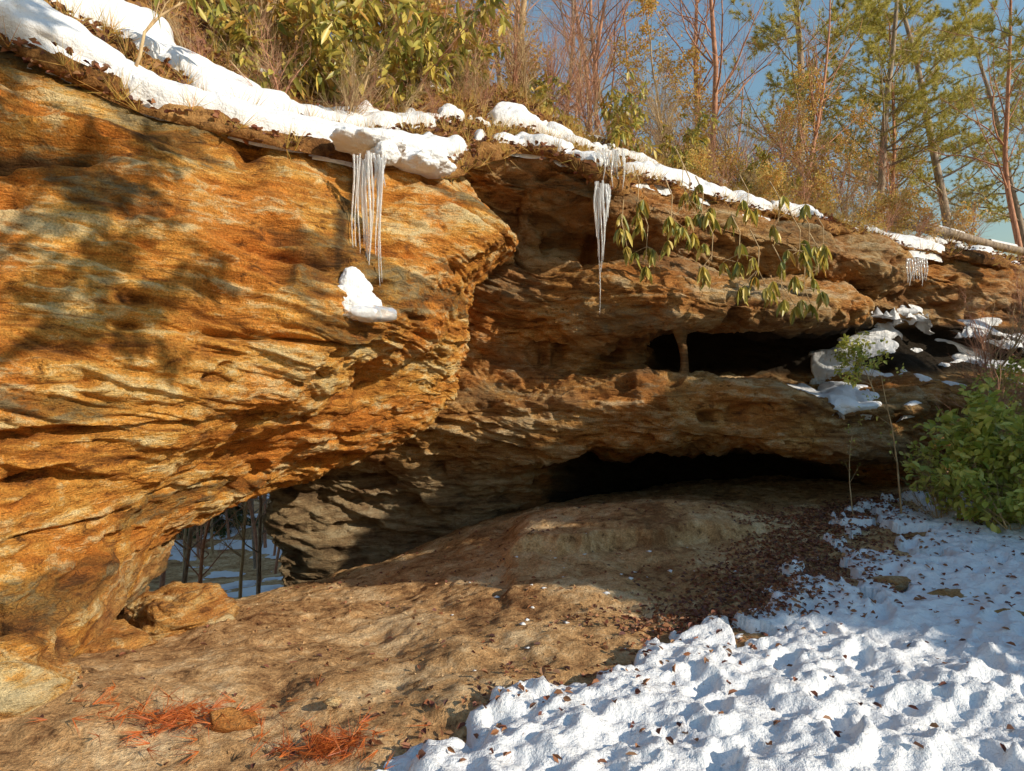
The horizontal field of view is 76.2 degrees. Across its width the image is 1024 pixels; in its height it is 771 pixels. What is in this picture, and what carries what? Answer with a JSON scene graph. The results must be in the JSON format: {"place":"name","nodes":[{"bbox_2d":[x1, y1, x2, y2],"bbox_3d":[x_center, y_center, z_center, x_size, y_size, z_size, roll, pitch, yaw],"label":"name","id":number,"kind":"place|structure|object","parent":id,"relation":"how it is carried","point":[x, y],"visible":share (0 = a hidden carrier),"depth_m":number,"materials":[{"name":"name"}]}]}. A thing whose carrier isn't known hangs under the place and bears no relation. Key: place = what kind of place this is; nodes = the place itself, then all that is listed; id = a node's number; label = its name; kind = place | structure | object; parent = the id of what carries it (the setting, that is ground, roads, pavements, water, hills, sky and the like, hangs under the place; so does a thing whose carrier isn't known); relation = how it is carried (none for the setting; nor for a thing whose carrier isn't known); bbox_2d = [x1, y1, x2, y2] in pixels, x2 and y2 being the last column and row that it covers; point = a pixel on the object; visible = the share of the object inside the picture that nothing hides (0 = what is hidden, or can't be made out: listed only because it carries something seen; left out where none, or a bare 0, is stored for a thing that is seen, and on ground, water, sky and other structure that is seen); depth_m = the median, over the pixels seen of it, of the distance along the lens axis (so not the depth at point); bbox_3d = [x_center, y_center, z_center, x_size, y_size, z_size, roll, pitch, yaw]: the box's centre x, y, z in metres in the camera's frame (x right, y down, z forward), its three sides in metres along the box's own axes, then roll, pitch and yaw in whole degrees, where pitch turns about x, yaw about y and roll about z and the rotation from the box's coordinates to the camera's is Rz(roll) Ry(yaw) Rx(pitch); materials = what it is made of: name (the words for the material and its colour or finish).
{"place":"outdoors","nodes":[
{"label":"outdoors","id":0,"kind":"place"},
{"bbox_2d":[0,475,933,770],"bbox_3d":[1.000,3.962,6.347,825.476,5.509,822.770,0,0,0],"label":"ground","id":1,"kind":"structure","parent":0,"point":[54,741],"depth_m":4.60,"materials":[{"name":"soil"}]},
{"bbox_2d":[85,619,157,653],"bbox_3d":[-2.680,1.762,4.411,0.475,0.205,0.605,0,0,0],"label":"boulder","id":2,"kind":"object","parent":1,"relation":"on","point":[121,633],"visible":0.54,"depth_m":4.35,"materials":[{"name":"orange stone"}]},
{"bbox_2d":[72,682,290,765],"bbox_3d":[-1.556,1.548,3.040,1.036,0.288,0.590,0,0,0],"label":"dead pine bough","id":3,"kind":"object","parent":1,"relation":"on","point":[166,716],"visible":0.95,"depth_m":3.07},
{"bbox_2d":[126,581,239,640],"bbox_3d":[-2.554,1.798,5.081,0.827,0.455,0.708,0,0,0],"label":"boulder","id":4,"kind":"object","parent":1,"relation":"on","point":[172,608],"visible":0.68,"depth_m":4.94,"materials":[{"name":"orange stone"}]},
{"bbox_2d":[178,498,257,538],"bbox_3d":[-13.793,2.896,30.024,4.526,8.671,4.166,0,0,13],"label":"hemlock tree","id":5,"kind":"object","parent":1,"relation":"on","point":[223,530],"visible":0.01,"depth_m":29.24,"materials":[{"name":"green plant"}]},
{"bbox_2d":[174,497,262,582],"bbox_3d":[-5.668,2.197,12.457,2.242,5.533,2.758,0,0,35],"label":"bare tree","id":6,"kind":"object","parent":1,"relation":"on","point":[203,547],"visible":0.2,"depth_m":12.44,"materials":[{"name":"grey plant"}]},
{"bbox_2d":[23,676,427,770],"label":"dead pine bough","id":7,"kind":"object","parent":1,"relation":"on","point":[148,749],"visible":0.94,"depth_m":2.95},
{"bbox_2d":[168,493,283,597],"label":"forest floor snow","id":8,"kind":"structure","parent":1,"relation":"on","point":[250,590],"depth_m":24.89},
{"bbox_2d":[208,500,258,598],"bbox_3d":[-6.488,2.480,15.092,1.907,5.636,2.486,0,0,-13],"label":"bare tree","id":9,"kind":"object","parent":1,"relation":"on","point":[242,554],"visible":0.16,"depth_m":15.01,"materials":[{"name":"beige plant"}]},
{"bbox_2d":[209,707,258,732],"bbox_3d":[-1.338,1.598,3.144,0.236,0.097,0.194,0,0,0],"label":"flat stone","id":10,"kind":"object","parent":1,"relation":"on","point":[237,719],"visible":0.94,"depth_m":3.08,"materials":[{"name":"orange stone"}]},
{"bbox_2d":[210,494,270,593],"bbox_3d":[-5.015,1.885,13.678,2.918,6.205,3.204,-1,4,7],"label":"bare tree","id":11,"kind":"object","parent":1,"relation":"on","point":[261,532],"visible":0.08,"depth_m":13.59,"materials":[{"name":"grey plant"}]},
{"bbox_2d":[0,47,518,719],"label":"sandstone overhang","id":12,"kind":"object","parent":1,"relation":"on","point":[184,343],"visible":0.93,"depth_m":4.36,"materials":[{"name":"stone"}]},
{"bbox_2d":[339,266,372,291],"bbox_3d":[-1.186,-0.759,4.932,0.270,0.274,0.160,0,0,-37],"label":"ice lump","id":13,"kind":"object","parent":12,"relation":"attached to","point":[352,276],"visible":0.45,"depth_m":4.87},
{"bbox_2d":[338,285,381,319],"bbox_3d":[-1.157,-0.624,4.923,0.378,0.277,0.186,0,0,-39],"label":"ice lump","id":14,"kind":"object","parent":12,"relation":"attached to","point":[361,296],"visible":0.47,"depth_m":4.84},
{"bbox_2d":[351,150,386,282],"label":"icicles","id":15,"kind":"object","parent":12,"relation":"hanging from","point":[363,170],"visible":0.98,"depth_m":5.11,"materials":[{"name":"white"}]},
{"bbox_2d":[343,304,396,322],"bbox_3d":[-1.064,-0.542,4.906,0.431,0.139,0.167,0,0,-34],"label":"ice lump","id":16,"kind":"object","parent":12,"relation":"attached to","point":[368,313],"visible":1,"depth_m":4.84,"materials":[{"name":"white"}]},
{"bbox_2d":[393,148,456,178],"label":"snow clump","id":17,"kind":"object","parent":12,"relation":"on","point":[428,163],"visible":0.81,"depth_m":5.71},
{"bbox_2d":[271,705,397,770],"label":"dead pine bough","id":18,"kind":"object","parent":1,"relation":"on","point":[325,745],"visible":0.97,"depth_m":2.91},
{"bbox_2d":[0,500,856,770],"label":"pebbles","id":19,"kind":"object","parent":1,"relation":"on","point":[262,700],"visible":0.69,"depth_m":4.90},
{"bbox_2d":[16,488,1023,770],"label":"fallen leaves","id":20,"kind":"object","parent":1,"relation":"on","point":[808,520],"visible":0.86,"depth_m":5.16,"materials":[{"name":"brown plant"}]},
{"bbox_2d":[262,127,1023,586],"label":"rock shelter cliff","id":21,"kind":"structure","parent":1,"relation":"on","point":[570,383],"depth_m":8.50,"materials":[{"name":"brown stone"}]},
{"bbox_2d":[660,179,689,260],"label":"hanging rhododendron","id":22,"kind":"object","parent":21,"relation":"hanging from","point":[675,230],"visible":1,"depth_m":7.18,"materials":[{"name":"green plant"}]},
{"bbox_2d":[671,326,689,375],"bbox_3d":[2.096,-0.425,8.155,0.437,0.850,0.443,0,0,0],"label":"rock pillar","id":23,"kind":"object","parent":21,"relation":"on","point":[680,333],"visible":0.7,"depth_m":8.10,"materials":[{"name":"brown stone"}]},
{"bbox_2d":[696,224,744,290],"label":"hanging rhododendron","id":24,"kind":"object","parent":21,"relation":"hanging from","point":[704,271],"visible":0.98,"depth_m":7.19,"materials":[{"name":"green plant"}]},
{"bbox_2d":[719,214,758,281],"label":"hanging rhododendron","id":25,"kind":"object","parent":21,"relation":"hanging from","point":[741,249],"visible":1,"depth_m":7.21,"materials":[{"name":"green plant"}]},
{"bbox_2d":[764,244,801,324],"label":"hanging rhododendron","id":26,"kind":"object","parent":21,"relation":"hanging from","point":[783,306],"visible":0.9,"depth_m":7.41,"materials":[{"name":"green plant"}]},
{"bbox_2d":[788,248,828,321],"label":"hanging rhododendron","id":27,"kind":"object","parent":21,"relation":"hanging from","point":[821,296],"visible":0.94,"depth_m":7.58,"materials":[{"name":"green plant"}]},
{"bbox_2d":[830,331,892,391],"bbox_3d":[4.413,-0.360,8.297,0.667,0.890,0.776,0,0,44],"label":"mountain laurel","id":28,"kind":"object","parent":21,"relation":"attached to","point":[853,349],"visible":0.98,"depth_m":8.32,"materials":[{"name":"green plant"}]},
{"bbox_2d":[787,304,1023,421],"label":"ledge snow","id":29,"kind":"structure","parent":21,"relation":"on","point":[843,399],"depth_m":10.34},
{"bbox_2d":[939,281,1023,390],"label":"twiggy shrub","id":30,"kind":"object","parent":21,"relation":"on","point":[983,350],"visible":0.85,"depth_m":8.98,"materials":[{"name":"red plant"}]},
{"bbox_2d":[966,356,1023,412],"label":"mountain laurel","id":31,"kind":"object","parent":21,"relation":"on","point":[1017,369],"visible":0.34,"depth_m":8.72,"materials":[{"name":"green plant"}]},
{"bbox_2d":[934,397,1023,523],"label":"mountain laurel","id":32,"kind":"object","parent":1,"relation":"on","point":[984,417],"visible":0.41,"depth_m":6.78,"materials":[{"name":"green plant"}]},
{"bbox_2d":[938,413,1023,523],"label":"mountain laurel","id":33,"kind":"object","parent":1,"relation":"on","point":[1012,443],"visible":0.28,"depth_m":6.72,"materials":[{"name":"green plant"}]},
{"bbox_2d":[990,462,1023,524],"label":"mountain laurel","id":34,"kind":"object","parent":1,"relation":"on","point":[1013,504],"visible":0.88,"depth_m":6.32,"materials":[{"name":"green plant"}]},
{"bbox_2d":[0,0,1023,268],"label":"hillside","id":35,"kind":"structure","parent":0,"point":[310,144],"depth_m":6.54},
{"bbox_2d":[135,0,240,66],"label":"rhododendron","id":36,"kind":"object","parent":35,"relation":"on","point":[221,7],"visible":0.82,"depth_m":5.10,"materials":[{"name":"beige plant"}]},
{"bbox_2d":[203,0,307,74],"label":"rhododendron","id":37,"kind":"object","parent":35,"relation":"on","point":[237,28],"visible":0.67,"depth_m":6.51,"materials":[{"name":"green plant"}]},
{"bbox_2d":[206,0,315,85],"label":"dry leaf shrub","id":38,"kind":"object","parent":35,"relation":"on","point":[223,18],"visible":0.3,"depth_m":6.76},
{"bbox_2d":[229,0,314,95],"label":"twiggy shrub","id":39,"kind":"object","parent":35,"relation":"on","point":[276,84],"visible":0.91,"depth_m":6.06,"materials":[{"name":"beige plant"}]},
{"bbox_2d":[215,0,352,102],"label":"rhododendron","id":40,"kind":"object","parent":35,"relation":"on","point":[318,75],"visible":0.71,"depth_m":6.69,"materials":[{"name":"green plant"}]},
{"bbox_2d":[328,27,398,115],"bbox_3d":[-1.460,-2.918,6.329,0.837,1.087,0.646,0,0,7],"label":"twiggy shrub","id":41,"kind":"object","parent":35,"relation":"on","point":[357,90],"visible":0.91,"depth_m":6.33,"materials":[{"name":"beige plant"}]},
{"bbox_2d":[329,127,405,159],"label":"snow clump","id":42,"kind":"object","parent":35,"relation":"on","point":[351,141],"visible":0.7,"depth_m":5.23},
{"bbox_2d":[312,0,433,109],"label":"rhododendron","id":43,"kind":"object","parent":35,"relation":"on","point":[356,8],"visible":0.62,"depth_m":7.10,"materials":[{"name":"green plant"}]},
{"bbox_2d":[350,0,449,68],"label":"rhododendron","id":44,"kind":"object","parent":35,"relation":"on","point":[379,13],"visible":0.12,"depth_m":8.19,"materials":[{"name":"green plant"}]},
{"bbox_2d":[333,0,508,98],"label":"twiggy shrub","id":45,"kind":"object","parent":35,"relation":"on","point":[411,57],"visible":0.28,"depth_m":7.50,"materials":[{"name":"red plant"}]},
{"bbox_2d":[385,0,512,100],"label":"rhododendron","id":46,"kind":"object","parent":35,"relation":"on","point":[423,60],"visible":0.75,"depth_m":7.55,"materials":[{"name":"green plant"}]},
{"bbox_2d":[421,0,511,93],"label":"rhododendron","id":47,"kind":"object","parent":35,"relation":"on","point":[488,52],"visible":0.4,"depth_m":8.50,"materials":[{"name":"green plant"}]},
{"bbox_2d":[446,0,517,83],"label":"dry leaf shrub","id":48,"kind":"object","parent":35,"relation":"on","point":[494,27],"visible":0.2,"depth_m":9.37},
{"bbox_2d":[0,0,1020,264],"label":"hillside snow","id":49,"kind":"structure","parent":35,"relation":"on","point":[44,24],"depth_m":5.56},
{"bbox_2d":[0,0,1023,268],"bbox_3d":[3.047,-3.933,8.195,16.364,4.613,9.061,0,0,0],"label":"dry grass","id":50,"kind":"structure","parent":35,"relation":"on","point":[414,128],"depth_m":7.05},
{"bbox_2d":[482,0,556,98],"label":"twiggy shrub","id":51,"kind":"object","parent":35,"relation":"on","point":[515,73],"visible":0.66,"depth_m":8.96,"materials":[{"name":"red plant"}]},
{"bbox_2d":[482,0,579,106],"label":"twiggy shrub","id":52,"kind":"object","parent":35,"relation":"on","point":[524,79],"visible":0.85,"depth_m":8.85,"materials":[{"name":"beige plant"}]},
{"bbox_2d":[514,72,579,125],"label":"rhododendron","id":53,"kind":"object","parent":35,"relation":"on","point":[540,84],"visible":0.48,"depth_m":9.47,"materials":[{"name":"green plant"}]},
{"bbox_2d":[496,0,605,124],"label":"twiggy shrub","id":54,"kind":"object","parent":35,"relation":"on","point":[571,34],"visible":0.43,"depth_m":10.15,"materials":[{"name":"red plant"}]},
{"bbox_2d":[533,0,611,116],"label":"twiggy shrub","id":55,"kind":"object","parent":35,"relation":"on","point":[548,81],"visible":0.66,"depth_m":9.82,"materials":[{"name":"red plant"}]},
{"bbox_2d":[548,23,619,138],"bbox_3d":[1.025,-4.216,9.337,1.568,2.040,1.310,0,0,6],"label":"twiggy shrub","id":56,"kind":"object","parent":35,"relation":"on","point":[581,110],"visible":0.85,"depth_m":9.28,"materials":[{"name":"red plant"}]},
{"bbox_2d":[549,1,624,135],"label":"twiggy shrub","id":57,"kind":"object","parent":35,"relation":"on","point":[599,81],"visible":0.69,"depth_m":9.86,"materials":[{"name":"beige plant"}]},
{"bbox_2d":[526,0,648,119],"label":"bare tree","id":58,"kind":"object","parent":35,"relation":"on","point":[573,5],"visible":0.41,"depth_m":14.51,"materials":[{"name":"brown plant"}]},
{"bbox_2d":[541,0,641,134],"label":"bare tree","id":59,"kind":"object","parent":35,"relation":"on","point":[601,20],"visible":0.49,"depth_m":12.76,"materials":[{"name":"red plant"}]},
{"bbox_2d":[593,180,610,299],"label":"icicles","id":60,"kind":"object","parent":35,"relation":"hanging from","point":[598,196],"visible":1,"depth_m":6.97,"materials":[{"name":"white"}]},
{"bbox_2d":[539,0,677,137],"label":"bare tree","id":61,"kind":"object","parent":35,"relation":"on","point":[606,45],"visible":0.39,"depth_m":15.77,"materials":[{"name":"red plant"}]},
{"bbox_2d":[530,0,689,132],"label":"bare tree","id":62,"kind":"object","parent":35,"relation":"on","point":[578,27],"visible":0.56,"depth_m":14.49,"materials":[{"name":"red plant"}]},
{"bbox_2d":[567,68,664,158],"bbox_3d":[1.394,-3.631,9.194,1.284,1.290,1.006,0,0,27],"label":"rhododendron","id":63,"kind":"object","parent":35,"relation":"on","point":[621,120],"visible":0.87,"depth_m":9.05,"materials":[{"name":"green plant"}]},
{"bbox_2d":[613,196,632,265],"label":"hanging rhododendron","id":64,"kind":"object","parent":35,"relation":"hanging from","point":[624,233],"visible":0.96,"depth_m":7.17,"materials":[{"name":"green plant"}]},
{"bbox_2d":[597,49,695,163],"bbox_3d":[2.094,-4.291,10.347,1.383,2.571,1.693,0,0,30],"label":"twiggy shrub","id":65,"kind":"object","parent":35,"relation":"on","point":[659,124],"visible":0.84,"depth_m":10.17,"materials":[{"name":"beige plant"}]},
{"bbox_2d":[587,0,706,133],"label":"bare tree","id":66,"kind":"object","parent":35,"relation":"on","point":[624,30],"visible":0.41,"depth_m":15.36,"materials":[{"name":"red plant"}]},
{"bbox_2d":[593,0,702,148],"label":"tan leaf tree","id":67,"kind":"object","parent":35,"relation":"on","point":[650,4],"visible":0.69,"depth_m":13.25,"materials":[{"name":"brown plant"}]},
{"bbox_2d":[650,105,720,174],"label":"rhododendron","id":68,"kind":"object","parent":35,"relation":"on","point":[693,137],"visible":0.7,"depth_m":9.67,"materials":[{"name":"green plant"}]},
{"bbox_2d":[647,31,733,174],"bbox_3d":[4.377,-5.880,15.501,2.011,5.049,2.036,0,0,-23],"label":"tan leaf tree","id":69,"kind":"object","parent":35,"relation":"on","point":[708,98],"visible":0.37,"depth_m":15.45,"materials":[{"name":"brown plant"}]},
{"bbox_2d":[681,141,726,182],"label":"dry leaf shrub","id":70,"kind":"object","parent":35,"relation":"on","point":[695,158],"visible":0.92,"depth_m":8.70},
{"bbox_2d":[623,0,802,148],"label":"bare tree","id":71,"kind":"object","parent":35,"relation":"on","point":[696,54],"visible":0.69,"depth_m":15.73,"materials":[{"name":"red plant"}]},
{"bbox_2d":[649,0,796,173],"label":"bare tree","id":72,"kind":"object","parent":35,"relation":"on","point":[712,36],"visible":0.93,"depth_m":13.38,"materials":[{"name":"red plant"}]},
{"bbox_2d":[680,50,772,184],"bbox_3d":[3.696,-4.257,11.532,1.728,3.061,2.243,0,0,10],"label":"twiggy shrub","id":73,"kind":"object","parent":35,"relation":"on","point":[722,133],"visible":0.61,"depth_m":11.28,"materials":[{"name":"beige plant"}]},
{"bbox_2d":[699,132,754,193],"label":"dry leaf shrub","id":74,"kind":"object","parent":35,"relation":"on","point":[723,163],"visible":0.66,"depth_m":10.74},
{"bbox_2d":[745,158,795,200],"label":"dry leaf shrub","id":75,"kind":"object","parent":35,"relation":"on","point":[777,176],"visible":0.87,"depth_m":9.22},
{"bbox_2d":[735,142,808,198],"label":"rhododendron","id":76,"kind":"object","parent":35,"relation":"on","point":[762,158],"visible":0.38,"depth_m":10.46,"materials":[{"name":"green plant"}]},
{"bbox_2d":[735,59,841,179],"bbox_3d":[5.604,-4.780,13.481,2.088,3.577,1.491,0,0,43],"label":"tan leaf tree","id":77,"kind":"object","parent":35,"relation":"on","point":[798,81],"visible":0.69,"depth_m":13.18,"materials":[{"name":"brown plant"}]},
{"bbox_2d":[737,75,840,198],"bbox_3d":[4.556,-3.913,11.467,2.019,2.840,2.053,0,0,-4],"label":"twiggy shrub","id":78,"kind":"object","parent":35,"relation":"on","point":[782,158],"visible":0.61,"depth_m":11.17,"materials":[{"name":"red plant"}]},
{"bbox_2d":[784,135,840,204],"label":"dry leaf shrub","id":79,"kind":"object","parent":35,"relation":"on","point":[827,165],"visible":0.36,"depth_m":12.11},
{"bbox_2d":[743,0,883,200],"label":"bare tree","id":80,"kind":"object","parent":35,"relation":"on","point":[819,118],"visible":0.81,"depth_m":13.24,"materials":[{"name":"red plant"}]},
{"bbox_2d":[721,0,906,204],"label":"pine tree","id":81,"kind":"object","parent":35,"relation":"on","point":[771,39],"visible":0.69,"depth_m":14.90,"materials":[{"name":"green plant"}]},
{"bbox_2d":[793,167,847,213],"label":"dry leaf shrub","id":82,"kind":"object","parent":35,"relation":"on","point":[827,199],"visible":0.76,"depth_m":10.42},
{"bbox_2d":[773,100,911,218],"bbox_3d":[6.329,-4.110,13.586,2.727,3.552,2.638,0,0,5],"label":"twiggy shrub","id":83,"kind":"object","parent":35,"relation":"on","point":[842,179],"visible":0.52,"depth_m":13.11,"materials":[{"name":"red plant"}]},
{"bbox_2d":[817,95,882,215],"bbox_3d":[7.296,-4.544,14.150,1.297,3.251,1.297,0,0,31],"label":"tan leaf tree","id":84,"kind":"object","parent":35,"relation":"on","point":[846,132],"visible":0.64,"depth_m":14.07,"materials":[{"name":"brown plant"}]},
{"bbox_2d":[846,191,887,229],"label":"dry leaf shrub","id":85,"kind":"object","parent":35,"relation":"on","point":[867,214],"visible":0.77,"depth_m":10.80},
{"bbox_2d":[833,1,948,230],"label":"bare tree","id":86,"kind":"object","parent":35,"relation":"on","point":[893,122],"visible":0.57,"depth_m":15.72,"materials":[{"name":"red plant"}]},
{"bbox_2d":[843,121,949,227],"bbox_3d":[7.453,-3.754,13.002,1.754,3.053,2.244,-13,-19,17],"label":"twiggy shrub","id":87,"kind":"object","parent":35,"relation":"on","point":[888,170],"visible":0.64,"depth_m":12.80,"materials":[{"name":"red plant"}]},
{"bbox_2d":[805,0,990,223],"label":"pine tree","id":88,"kind":"object","parent":35,"relation":"on","point":[875,51],"visible":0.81,"depth_m":14.94,"materials":[{"name":"green plant"}]},
{"bbox_2d":[878,187,926,235],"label":"dry leaf shrub","id":89,"kind":"object","parent":35,"relation":"on","point":[898,221],"visible":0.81,"depth_m":10.97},
{"bbox_2d":[834,0,1023,238],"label":"pine tree","id":90,"kind":"object","parent":35,"relation":"on","point":[936,159],"visible":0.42,"depth_m":16.19,"materials":[{"name":"green plant"}]},
{"bbox_2d":[883,0,1023,257],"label":"bare tree","id":91,"kind":"object","parent":35,"relation":"on","point":[1010,204],"visible":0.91,"depth_m":13.18,"materials":[{"name":"red plant"}]},
{"bbox_2d":[891,216,1023,255],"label":"fallen log","id":92,"kind":"object","parent":35,"relation":"on","point":[992,243],"visible":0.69,"depth_m":11.57,"materials":[{"name":"brown plant"}]},
{"bbox_2d":[921,0,1023,246],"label":"pine tree","id":93,"kind":"object","parent":35,"relation":"on","point":[993,195],"visible":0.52,"depth_m":17.69,"materials":[{"name":"green plant"}]},
{"bbox_2d":[962,267,1023,377],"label":"twiggy shrub","id":94,"kind":"object","parent":35,"relation":"on","point":[1013,350],"visible":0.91,"depth_m":9.37,"materials":[{"name":"beige plant"}]},
{"bbox_2d":[963,27,1023,192],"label":"bare tree","id":95,"kind":"object","parent":35,"relation":"on","point":[1022,131],"visible":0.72,"depth_m":13.56,"materials":[{"name":"brown plant"}]},
{"bbox_2d":[969,5,1023,79],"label":"pine tree","id":96,"kind":"object","parent":35,"relation":"on","point":[1019,39],"visible":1,"depth_m":10.32,"materials":[{"name":"green plant"}]},
{"bbox_2d":[330,0,1023,256],"label":"sky","id":97,"kind":"structure","parent":0,"point":[1002,231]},
{"bbox_2d":[375,486,1023,770],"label":"snow ground","id":98,"kind":"structure","parent":0,"point":[973,707],"depth_m":3.24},
{"bbox_2d":[889,435,952,518],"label":"twiggy shrub","id":99,"kind":"object","parent":98,"relation":"on","point":[934,500],"visible":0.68,"depth_m":7.28,"materials":[{"name":"beige plant"}]},
{"bbox_2d":[899,435,974,517],"bbox_3d":[4.845,1.130,7.277,0.728,1.120,0.946,0,0,-9],"label":"mountain laurel","id":100,"kind":"object","parent":98,"relation":"on","point":[927,449],"visible":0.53,"depth_m":7.40,"materials":[{"name":"green plant"}]},
{"bbox_2d":[902,434,1023,533],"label":"mountain laurel","id":101,"kind":"object","parent":98,"relation":"on","point":[969,480],"visible":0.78,"depth_m":6.62,"materials":[{"name":"green plant"}]},
{"bbox_2d":[912,377,1023,475],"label":"mountain laurel","id":102,"kind":"object","parent":98,"relation":"on","point":[974,396],"visible":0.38,"depth_m":7.06,"materials":[{"name":"green plant"}]},
{"bbox_2d":[921,315,1023,434],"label":"twiggy shrub","id":103,"kind":"object","parent":98,"relation":"on","point":[998,384],"visible":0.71,"depth_m":7.95,"materials":[{"name":"red plant"}]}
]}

